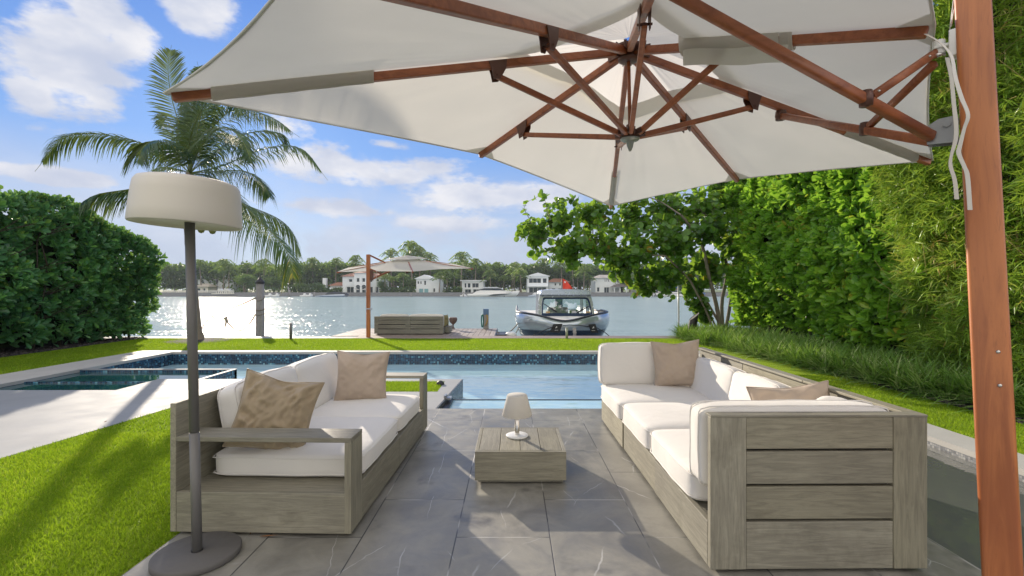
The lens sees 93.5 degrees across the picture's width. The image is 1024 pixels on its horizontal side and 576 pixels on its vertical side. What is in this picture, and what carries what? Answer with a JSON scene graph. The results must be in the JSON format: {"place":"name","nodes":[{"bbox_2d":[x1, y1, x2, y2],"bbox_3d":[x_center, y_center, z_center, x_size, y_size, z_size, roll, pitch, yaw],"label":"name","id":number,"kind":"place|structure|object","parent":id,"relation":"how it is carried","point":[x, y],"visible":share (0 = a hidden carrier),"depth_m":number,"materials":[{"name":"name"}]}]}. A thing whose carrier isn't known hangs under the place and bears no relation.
{"place":"outdoors","nodes":[
{"label":"outdoors","id":0,"kind":"place"},
{"bbox_2d":[0,373,216,389],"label":"spa water","id":1,"kind":"structure","parent":0,"point":[98,377],"depth_m":6.82,"materials":[{"name":"liquid"}]},
{"bbox_2d":[80,370,236,378],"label":"spa wall","id":2,"kind":"structure","parent":0,"point":[230,375],"depth_m":7.46,"materials":[{"name":"blue tile"}]},
{"bbox_2d":[81,369,236,378],"bbox_3d":[-5.498,1.267,7.098,2.403,0.008,0.855,0,0,0],"label":"spa rim","id":3,"kind":"object","parent":2,"relation":"on","point":[229,370],"visible":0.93,"depth_m":7.47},
{"bbox_2d":[0,380,441,575],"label":"lawn","id":4,"kind":"structure","parent":0,"point":[84,549],"depth_m":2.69,"materials":[{"name":"plant"}]},
{"bbox_2d":[0,379,461,458],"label":"pool deck","id":5,"kind":"structure","parent":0,"point":[30,419],"depth_m":5.13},
{"bbox_2d":[436,379,462,408],"bbox_3d":[-0.737,1.712,5.848,0.012,0.897,1.628,0,0,4],"label":"ledge face","id":6,"kind":"object","parent":5,"relation":"attached to","point":[456,392],"visible":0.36,"depth_m":6.16},
{"bbox_2d":[441,394,452,408],"bbox_3d":[-0.740,1.290,5.385,0.080,0.116,0.670,0,0,0],"label":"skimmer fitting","id":7,"kind":"object","parent":6,"relation":"attached to","point":[448,403],"visible":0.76,"depth_m":5.50,"materials":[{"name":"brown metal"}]},
{"bbox_2d":[155,364,602,398],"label":"pool water","id":8,"kind":"structure","parent":0,"point":[535,381],"depth_m":8.21,"materials":[{"name":"liquid"}]},
{"bbox_2d":[121,289,749,335],"bbox_3d":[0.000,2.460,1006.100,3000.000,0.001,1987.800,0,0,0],"label":"bay water","id":9,"kind":"structure","parent":0,"point":[332,316],"depth_m":48.33,"materials":[{"name":"liquid"}]},
{"bbox_2d":[202,277,264,335],"bbox_3d":[-8.890,1.545,15.305,1.768,3.830,1.042,0,0,-34],"label":"mooring pile","id":10,"kind":"object","parent":9,"relation":"in","point":[260,308],"visible":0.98,"depth_m":15.29,"materials":[{"name":"grey wood"}]},
{"bbox_2d":[315,292,348,296],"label":"speedboat","id":11,"kind":"object","parent":9,"relation":"on","point":[337,294],"visible":0.83,"depth_m":136.30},
{"bbox_2d":[333,328,505,335],"bbox_3d":[-2.455,2.358,13.808,4.590,2.204,2.364,0,0,0],"label":"dock","id":12,"kind":"object","parent":9,"relation":"in","point":[458,332],"visible":0.33,"depth_m":13.29,"materials":[{"name":"grey wood"}]},
{"bbox_2d":[374,314,451,333],"bbox_3d":[-2.711,0.979,13.400,1.990,0.552,0.900,0,0,0],"label":"dock sofa","id":13,"kind":"object","parent":12,"relation":"on","point":[408,324],"visible":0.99,"depth_m":12.95,"materials":[{"name":"grey wood"}]},
{"bbox_2d":[444,314,448,325],"bbox_3d":[-1.842,0.901,13.350,0.130,0.325,0.325,-5,-1,15],"label":"throw pillow","id":14,"kind":"object","parent":13,"relation":"on","point":[446,320],"visible":0.77,"depth_m":13.29,"materials":[{"name":"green fabric"}]},
{"bbox_2d":[449,317,456,328],"bbox_3d":[-1.786,1.062,14.600,0.260,0.345,0.260,0,0,0],"label":"planter","id":15,"kind":"object","parent":12,"relation":"on","point":[453,320],"visible":0.9,"depth_m":14.53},
{"bbox_2d":[481,309,488,328],"bbox_3d":[-0.833,0.948,14.762,0.236,0.614,0.216,0,0,0],"label":"dock pedestal","id":16,"kind":"object","parent":12,"relation":"on","point":[485,315],"visible":1,"depth_m":14.69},
{"bbox_2d":[465,287,519,296],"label":"motor yacht","id":17,"kind":"object","parent":9,"relation":"on","point":[490,292],"visible":0.85,"depth_m":135.80,"materials":[{"name":"white plastic"}]},
{"bbox_2d":[497,279,609,335],"bbox_3d":[1.370,1.256,18.044,3.574,3.224,9.322,0,0,0],"label":"motor launch","id":18,"kind":"object","parent":9,"relation":"on","point":[558,319],"visible":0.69,"depth_m":15.08,"materials":[{"name":"white metal"}]},
{"bbox_2d":[656,287,682,296],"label":"motor boat","id":19,"kind":"object","parent":9,"relation":"on","point":[674,292],"visible":0.24,"depth_m":136.30,"materials":[{"name":"white plastic"}]},
{"bbox_2d":[678,285,679,325],"bbox_3d":[4.571,0.639,13.200,0.058,1.686,0.043,0,0,0],"label":"dock pole","id":20,"kind":"object","parent":9,"relation":"in","point":[678,308],"visible":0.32,"depth_m":13.18,"materials":[{"name":"white metal"}]},
{"bbox_2d":[159,290,727,291],"bbox_3d":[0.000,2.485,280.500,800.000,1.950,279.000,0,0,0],"label":"shore","id":21,"kind":"structure","parent":0,"point":[505,290],"depth_m":207.67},
{"bbox_2d":[196,259,209,284],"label":"palm tree","id":22,"kind":"object","parent":21,"relation":"on","point":[200,264],"visible":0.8,"depth_m":159.85,"materials":[{"name":"green plant"}]},
{"bbox_2d":[208,258,236,289],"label":"palm tree","id":23,"kind":"object","parent":21,"relation":"on","point":[222,262],"visible":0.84,"depth_m":157.49,"materials":[{"name":"green plant"}]},
{"bbox_2d":[197,274,247,291],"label":"house","id":24,"kind":"structure","parent":21,"relation":"on","point":[206,285],"depth_m":165.00,"materials":[{"name":"white paint"}]},
{"bbox_2d":[219,264,240,288],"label":"palm tree","id":25,"kind":"object","parent":21,"relation":"on","point":[229,268],"visible":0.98,"depth_m":155.96,"materials":[{"name":"green plant"}]},
{"bbox_2d":[232,272,256,291],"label":"broadleaf tree","id":26,"kind":"object","parent":21,"relation":"on","point":[245,279],"visible":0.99,"depth_m":143.07,"materials":[{"name":"green plant"}]},
{"bbox_2d":[238,262,254,290],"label":"palm tree","id":27,"kind":"object","parent":21,"relation":"on","point":[246,266],"visible":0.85,"depth_m":159.90,"materials":[{"name":"green plant"}]},
{"bbox_2d":[251,258,276,289],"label":"palm tree","id":28,"kind":"object","parent":21,"relation":"on","point":[261,267],"visible":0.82,"depth_m":155.22,"materials":[{"name":"green plant"}]},
{"bbox_2d":[262,275,284,288],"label":"broadleaf tree","id":29,"kind":"object","parent":21,"relation":"on","point":[271,283],"visible":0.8,"depth_m":150.90,"materials":[{"name":"green plant"}]},
{"bbox_2d":[283,274,308,285],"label":"broadleaf tree","id":30,"kind":"object","parent":21,"relation":"on","point":[292,283],"visible":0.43,"depth_m":163.00,"materials":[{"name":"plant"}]},
{"bbox_2d":[290,283,308,289],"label":"broadleaf tree","id":31,"kind":"object","parent":21,"relation":"on","point":[305,286],"visible":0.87,"depth_m":144.87,"materials":[{"name":"green plant"}]},
{"bbox_2d":[300,257,323,283],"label":"palm tree","id":32,"kind":"object","parent":21,"relation":"on","point":[311,261],"visible":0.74,"depth_m":164.93,"materials":[{"name":"green plant"}]},
{"bbox_2d":[307,282,327,287],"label":"broadleaf tree","id":33,"kind":"object","parent":21,"relation":"on","point":[315,285],"visible":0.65,"depth_m":146.24,"materials":[{"name":"green plant"}]},
{"bbox_2d":[323,278,342,291],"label":"house","id":34,"kind":"structure","parent":21,"relation":"on","point":[334,285],"depth_m":155.93,"materials":[{"name":"white paint"}]},
{"bbox_2d":[327,257,344,282],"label":"palm tree","id":35,"kind":"object","parent":21,"relation":"on","point":[337,260],"visible":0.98,"depth_m":161.36,"materials":[{"name":"green plant"}]},
{"bbox_2d":[232,285,461,291],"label":"shore shrubs","id":36,"kind":"object","parent":21,"relation":"on","point":[384,289],"visible":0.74,"depth_m":144.43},
{"bbox_2d":[343,255,365,267],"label":"palm tree","id":37,"kind":"object","parent":21,"relation":"on","point":[355,259],"visible":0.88,"depth_m":164.07,"materials":[{"name":"green plant"}]},
{"bbox_2d":[341,271,388,291],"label":"house","id":38,"kind":"structure","parent":21,"relation":"on","point":[353,281],"depth_m":149.00,"materials":[{"name":"white paint"}]},
{"bbox_2d":[377,280,388,290],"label":"broadleaf tree","id":39,"kind":"object","parent":21,"relation":"on","point":[381,283],"visible":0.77,"depth_m":146.22,"materials":[{"name":"green plant"}]},
{"bbox_2d":[377,274,394,283],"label":"palm tree","id":40,"kind":"object","parent":21,"relation":"on","point":[388,276],"visible":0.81,"depth_m":144.80,"materials":[{"name":"green plant"}]},
{"bbox_2d":[378,248,399,286],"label":"palm tree","id":41,"kind":"object","parent":21,"relation":"on","point":[390,252],"visible":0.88,"depth_m":160.81,"materials":[{"name":"green plant"}]},
{"bbox_2d":[383,271,407,288],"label":"broadleaf tree","id":42,"kind":"object","parent":21,"relation":"on","point":[396,273],"visible":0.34,"depth_m":163.24,"materials":[{"name":"green plant"}]},
{"bbox_2d":[399,277,415,286],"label":"broadleaf tree","id":43,"kind":"object","parent":21,"relation":"on","point":[411,283],"visible":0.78,"depth_m":151.10,"materials":[{"name":"green plant"}]},
{"bbox_2d":[394,240,427,279],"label":"palm tree","id":44,"kind":"object","parent":21,"relation":"on","point":[410,246],"visible":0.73,"depth_m":159.13,"materials":[{"name":"green plant"}]},
{"bbox_2d":[410,247,430,276],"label":"palm tree","id":45,"kind":"object","parent":21,"relation":"on","point":[421,251],"visible":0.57,"depth_m":160.30,"materials":[{"name":"green plant"}]},
{"bbox_2d":[415,275,442,291],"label":"house","id":46,"kind":"structure","parent":21,"relation":"on","point":[425,283],"depth_m":148.00,"materials":[{"name":"white paint"}]},
{"bbox_2d":[421,252,439,274],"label":"palm tree","id":47,"kind":"object","parent":21,"relation":"on","point":[432,257],"visible":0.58,"depth_m":163.57,"materials":[{"name":"green plant"}]},
{"bbox_2d":[431,271,450,291],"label":"palm tree","id":48,"kind":"object","parent":21,"relation":"on","point":[440,274],"visible":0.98,"depth_m":144.64,"materials":[{"name":"green plant"}]},
{"bbox_2d":[156,260,731,291],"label":"woodland","id":49,"kind":"object","parent":21,"relation":"on","point":[170,274],"visible":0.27,"depth_m":163.93,"materials":[{"name":"green plant"}]},
{"bbox_2d":[442,270,455,290],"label":"palm tree","id":50,"kind":"object","parent":21,"relation":"on","point":[446,273],"visible":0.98,"depth_m":144.89,"materials":[{"name":"green plant"}]},
{"bbox_2d":[443,272,466,291],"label":"broadleaf tree","id":51,"kind":"object","parent":21,"relation":"on","point":[452,281],"visible":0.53,"depth_m":162.72,"materials":[{"name":"green plant"}]},
{"bbox_2d":[448,251,473,286],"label":"palm tree","id":52,"kind":"object","parent":21,"relation":"on","point":[458,255],"visible":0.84,"depth_m":155.45,"materials":[{"name":"green plant"}]},
{"bbox_2d":[460,280,486,291],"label":"house","id":53,"kind":"structure","parent":21,"relation":"on","point":[471,285],"depth_m":150.00,"materials":[{"name":"white paint"}]},
{"bbox_2d":[465,258,485,279],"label":"palm tree","id":54,"kind":"object","parent":21,"relation":"on","point":[475,262],"visible":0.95,"depth_m":157.99,"materials":[{"name":"green plant"}]},
{"bbox_2d":[480,269,499,286],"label":"palm tree","id":55,"kind":"object","parent":21,"relation":"on","point":[490,274],"visible":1,"depth_m":147.44,"materials":[{"name":"green plant"}]},
{"bbox_2d":[485,274,511,288],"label":"broadleaf tree","id":56,"kind":"object","parent":21,"relation":"on","point":[501,281],"visible":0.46,"depth_m":164.01,"materials":[{"name":"green plant"}]},
{"bbox_2d":[497,275,510,289],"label":"palm tree","id":57,"kind":"object","parent":21,"relation":"on","point":[504,277],"visible":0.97,"depth_m":149.85,"materials":[{"name":"green plant"}]},
{"bbox_2d":[503,267,515,290],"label":"palm tree","id":58,"kind":"object","parent":21,"relation":"on","point":[511,269],"visible":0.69,"depth_m":151.47,"materials":[{"name":"green plant"}]},
{"bbox_2d":[506,261,522,290],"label":"palm tree","id":59,"kind":"object","parent":21,"relation":"on","point":[515,264],"visible":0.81,"depth_m":157.59,"materials":[{"name":"green plant"}]},
{"bbox_2d":[508,273,528,290],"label":"broadleaf tree","id":60,"kind":"object","parent":21,"relation":"on","point":[518,282],"visible":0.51,"depth_m":163.33,"materials":[{"name":"green plant"}]},
{"bbox_2d":[510,268,530,291],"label":"palm tree","id":61,"kind":"object","parent":21,"relation":"on","point":[519,271],"visible":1,"depth_m":145.78,"materials":[{"name":"green plant"}]},
{"bbox_2d":[526,273,549,291],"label":"house","id":62,"kind":"structure","parent":21,"relation":"on","point":[535,282],"depth_m":146.00,"materials":[{"name":"white paint"}]},
{"bbox_2d":[529,278,540,282],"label":"window","id":63,"kind":"structure","parent":62,"relation":"in","point":[531,280],"depth_m":146.32,"materials":[{"name":"white glass"}]},
{"bbox_2d":[529,287,545,291],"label":"window","id":64,"kind":"structure","parent":62,"relation":"in","point":[531,289],"depth_m":146.32,"materials":[{"name":"white glass"}]},
{"bbox_2d":[534,258,554,273],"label":"palm tree","id":65,"kind":"object","parent":21,"relation":"on","point":[543,260],"visible":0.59,"depth_m":165.43,"materials":[{"name":"green plant"}]},
{"bbox_2d":[548,279,569,288],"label":"house","id":66,"kind":"structure","parent":21,"relation":"on","point":[554,283],"depth_m":156.03,"materials":[{"name":"white paint"}]},
{"bbox_2d":[552,261,566,278],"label":"palm tree","id":67,"kind":"object","parent":21,"relation":"on","point":[561,265],"visible":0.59,"depth_m":159.58,"materials":[{"name":"green plant"}]},
{"bbox_2d":[570,273,585,288],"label":"palm tree","id":68,"kind":"object","parent":21,"relation":"on","point":[579,275],"visible":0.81,"depth_m":150.25,"materials":[{"name":"green plant"}]},
{"bbox_2d":[569,271,595,289],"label":"broadleaf tree","id":69,"kind":"object","parent":21,"relation":"on","point":[580,281],"visible":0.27,"depth_m":166.12,"materials":[{"name":"green plant"}]},
{"bbox_2d":[574,263,595,289],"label":"palm tree","id":70,"kind":"object","parent":21,"relation":"on","point":[585,268],"visible":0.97,"depth_m":145.74,"materials":[{"name":"green plant"}]},
{"bbox_2d":[591,275,619,291],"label":"house","id":71,"kind":"structure","parent":21,"relation":"on","point":[602,283],"depth_m":150.00,"materials":[{"name":"white paint"}]},
{"bbox_2d":[611,284,627,291],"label":"gazebo","id":72,"kind":"object","parent":21,"relation":"on","point":[619,285],"visible":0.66,"depth_m":146.19,"materials":[{"name":"white paint"}]},
{"bbox_2d":[0,0,937,288],"label":"sky","id":73,"kind":"structure","parent":0,"point":[67,67],"materials":[{"name":"blue"}]},
{"bbox_2d":[0,339,1023,453],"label":"lawn","id":74,"kind":"structure","parent":0,"point":[777,366],"depth_m":8.29,"materials":[{"name":"plant"}]},
{"bbox_2d":[0,338,137,357],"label":"planting bed","id":75,"kind":"object","parent":74,"relation":"on","point":[45,345],"visible":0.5,"depth_m":10.23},
{"bbox_2d":[0,185,169,351],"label":"hedge","id":76,"kind":"object","parent":75,"relation":"on","point":[64,277],"visible":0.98,"depth_m":10.20,"materials":[{"name":"green plant"}]},
{"bbox_2d":[35,45,325,339],"bbox_3d":[-7.583,-2.350,11.867,8.391,7.347,4.885,0,0,26],"label":"coconut palm","id":77,"kind":"object","parent":74,"relation":"on","point":[192,144],"visible":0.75,"depth_m":10.79,"materials":[{"name":"green plant"}]},
{"bbox_2d":[163,338,231,343],"bbox_3d":[-7.530,1.249,11.600,1.480,0.030,1.480,0,0,0],"label":"mulch ring","id":78,"kind":"object","parent":74,"relation":"on","point":[205,340],"visible":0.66,"depth_m":11.42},
{"bbox_2d":[289,323,291,338],"bbox_3d":[-5.446,1.065,11.850,0.064,0.403,0.064,0,0,0],"label":"bollard light","id":79,"kind":"object","parent":74,"relation":"on","point":[290,330],"visible":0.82,"depth_m":11.83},
{"bbox_2d":[0,338,726,373],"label":"turf grass","id":80,"kind":"structure","parent":74,"relation":"on","point":[265,343],"depth_m":10.47,"materials":[{"name":"plant"}]},
{"bbox_2d":[0,337,1023,421],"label":"bark chips","id":81,"kind":"object","parent":74,"relation":"on","point":[95,342],"visible":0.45,"depth_m":9.65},
{"bbox_2d":[688,313,698,328],"bbox_3d":[4.457,0.982,11.900,0.322,0.741,0.196,0,0,0],"label":"uplight","id":82,"kind":"object","parent":74,"relation":"on","point":[693,319],"visible":0.56,"depth_m":11.82,"materials":[{"name":"grey metal"}]},
{"bbox_2d":[795,373,1023,454],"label":"turf grass","id":83,"kind":"structure","parent":74,"relation":"on","point":[925,407],"depth_m":5.14,"materials":[{"name":"plant"}]},
{"bbox_2d":[853,377,1023,423],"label":"planting bed","id":84,"kind":"object","parent":74,"relation":"on","point":[958,405],"depth_m":5.26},
{"bbox_2d":[514,182,744,326],"bbox_3d":[3.365,-1.185,12.552,6.640,4.955,2.640,0,0,0],"label":"sea grape tree","id":85,"kind":"object","parent":84,"relation":"on","point":[672,240],"visible":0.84,"depth_m":12.36,"materials":[{"name":"green plant"}]},
{"bbox_2d":[721,9,964,359],"bbox_3d":[6.736,-1.449,9.229,2.927,5.431,7.657,0,0,0],"label":"hedge","id":86,"kind":"object","parent":84,"relation":"on","point":[807,250],"visible":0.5,"depth_m":8.87,"materials":[{"name":"green plant"}]},
{"bbox_2d":[666,321,1023,424],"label":"border plants","id":87,"kind":"object","parent":84,"relation":"on","point":[918,376],"visible":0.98,"depth_m":6.98,"materials":[{"name":"plant"}]},
{"bbox_2d":[861,0,1023,383],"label":"bamboo","id":88,"kind":"object","parent":84,"relation":"on","point":[1008,18],"visible":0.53,"depth_m":5.96,"materials":[{"name":"green plant"}]},
{"bbox_2d":[353,336,677,338],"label":"boardwalk","id":89,"kind":"structure","parent":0,"point":[512,337],"depth_m":12.18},
{"bbox_2d":[337,254,472,336],"bbox_3d":[-2.891,0.166,13.548,3.625,2.179,2.916,0,0,0],"label":"parasol","id":90,"kind":"object","parent":89,"relation":"on","point":[407,263],"visible":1,"depth_m":12.79,"materials":[{"name":"fabric"}]},
{"bbox_2d":[449,400,601,408],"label":"channel water","id":91,"kind":"structure","parent":0,"point":[534,404],"depth_m":5.56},
{"bbox_2d":[122,409,980,575],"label":"terrace","id":92,"kind":"structure","parent":0,"point":[436,508],"depth_m":2.50,"materials":[{"name":"tile"}]},
{"bbox_2d":[125,172,241,575],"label":"floor lamp","id":93,"kind":"object","parent":92,"relation":"on","point":[190,204],"visible":1,"depth_m":2.21,"materials":[{"name":"grey metal"}]},
{"bbox_2d":[170,352,426,533],"bbox_3d":[-1.250,0.898,3.381,0.932,0.725,1.887,0,0,2],"label":"outdoor sofa","id":94,"kind":"object","parent":92,"relation":"on","point":[335,473],"visible":0.71,"depth_m":2.61,"materials":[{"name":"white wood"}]},
{"bbox_2d":[222,368,324,448],"bbox_3d":[-1.351,0.716,2.748,0.434,0.435,0.183,13,-17,-12],"label":"throw pillow","id":95,"kind":"object","parent":94,"relation":"on","point":[266,401],"visible":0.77,"depth_m":2.70,"materials":[{"name":"beige fabric"}]},
{"bbox_2d":[334,350,389,400],"bbox_3d":[-1.205,0.715,3.870,0.414,0.415,0.165,3,-11,-12],"label":"throw pillow","id":96,"kind":"object","parent":94,"relation":"on","point":[360,376],"visible":0.91,"depth_m":3.81,"materials":[{"name":"beige fabric"}]},
{"bbox_2d":[475,427,565,481],"bbox_3d":[0.055,1.155,3.362,0.588,0.210,0.540,0,0,0],"label":"coffee table","id":97,"kind":"object","parent":92,"relation":"on","point":[537,454],"visible":0.98,"depth_m":3.09,"materials":[{"name":"grey wood"}]},
{"bbox_2d":[502,392,531,438],"bbox_3d":[0.036,0.901,3.410,0.214,0.298,0.214,0,0,0],"label":"table lamp","id":98,"kind":"object","parent":97,"relation":"on","point":[517,406],"visible":1,"depth_m":3.35,"materials":[{"name":"white ceramic"}]},
{"bbox_2d":[163,0,1023,575],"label":"parasol","id":99,"kind":"object","parent":92,"relation":"on","point":[589,100],"visible":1,"depth_m":2.32,"materials":[{"name":"beige fabric"}]},
{"bbox_2d":[598,342,927,569],"bbox_3d":[1.322,0.881,3.349,1.011,0.757,2.460,0,0,-1],"label":"sectional sofa","id":100,"kind":"object","parent":92,"relation":"on","point":[735,475],"visible":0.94,"depth_m":2.13,"materials":[{"name":"white wood"}]},
{"bbox_2d":[650,339,698,385],"bbox_3d":[1.474,0.680,4.309,0.425,0.425,0.167,-4,-11,12],"label":"throw pillow","id":101,"kind":"object","parent":100,"relation":"on","point":[675,364],"visible":0.92,"depth_m":4.26,"materials":[{"name":"beige fabric"}]},
{"bbox_2d":[746,380,829,399],"bbox_3d":[1.575,0.741,2.662,0.435,0.435,0.152,-7,-27,12],"label":"throw pillow","id":102,"kind":"object","parent":100,"relation":"on","point":[813,391],"visible":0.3,"depth_m":2.70,"materials":[{"name":"beige fabric"}]},
{"bbox_2d":[927,446,1023,568],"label":"channel water","id":103,"kind":"structure","parent":0,"point":[952,513],"depth_m":2.98,"materials":[{"name":"liquid"}]},
{"label":"pool floor","id":104,"kind":"structure","parent":0,"visible":0},
{"bbox_2d":[1,354,597,387],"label":"pool wall","id":105,"kind":"structure","parent":104,"relation":"on","point":[160,361],"depth_m":9.50,"materials":[{"name":"blue tile"}]},
{"bbox_2d":[0,350,1023,475],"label":"pool coping","id":106,"kind":"object","parent":105,"relation":"on","point":[957,442],"visible":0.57,"depth_m":8.20,"materials":[{"name":"grey stone"}]},
{"bbox_2d":[927,441,1023,481],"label":"channel wall","id":107,"kind":"structure","parent":105,"relation":"attached to","point":[955,453],"depth_m":3.86,"materials":[{"name":"grey stone"}]},
{"bbox_2d":[453,399,601,399],"bbox_3d":[1.410,1.899,5.785,4.280,1.122,0.029,0,0,0],"label":"overflow edge","id":108,"kind":"object","parent":107,"relation":"attached to","point":[529,399],"depth_m":5.78,"materials":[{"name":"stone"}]},
{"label":"seawall","id":109,"kind":"structure","parent":0,"visible":0},
{"bbox_2d":[104,336,356,338],"bbox_3d":[-10.000,1.357,12.226,12.000,0.206,0.448,0,0,0],"label":"seawall cap","id":110,"kind":"object","parent":109,"relation":"on","point":[274,337],"visible":0.22,"depth_m":12.19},
{"label":"ground","id":111,"kind":"structure","parent":0,"visible":0},
{"bbox_2d":[155,292,728,295],"bbox_3d":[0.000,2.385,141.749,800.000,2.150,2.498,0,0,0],"label":"seawall","id":112,"kind":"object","parent":111,"relation":"on","point":[402,293],"visible":0.16,"depth_m":141.71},
{"bbox_2d":[163,290,234,293],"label":"balustrade","id":113,"kind":"object","parent":112,"relation":"on","point":[228,291],"visible":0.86,"depth_m":141.10,"materials":[{"name":"beige paint"}]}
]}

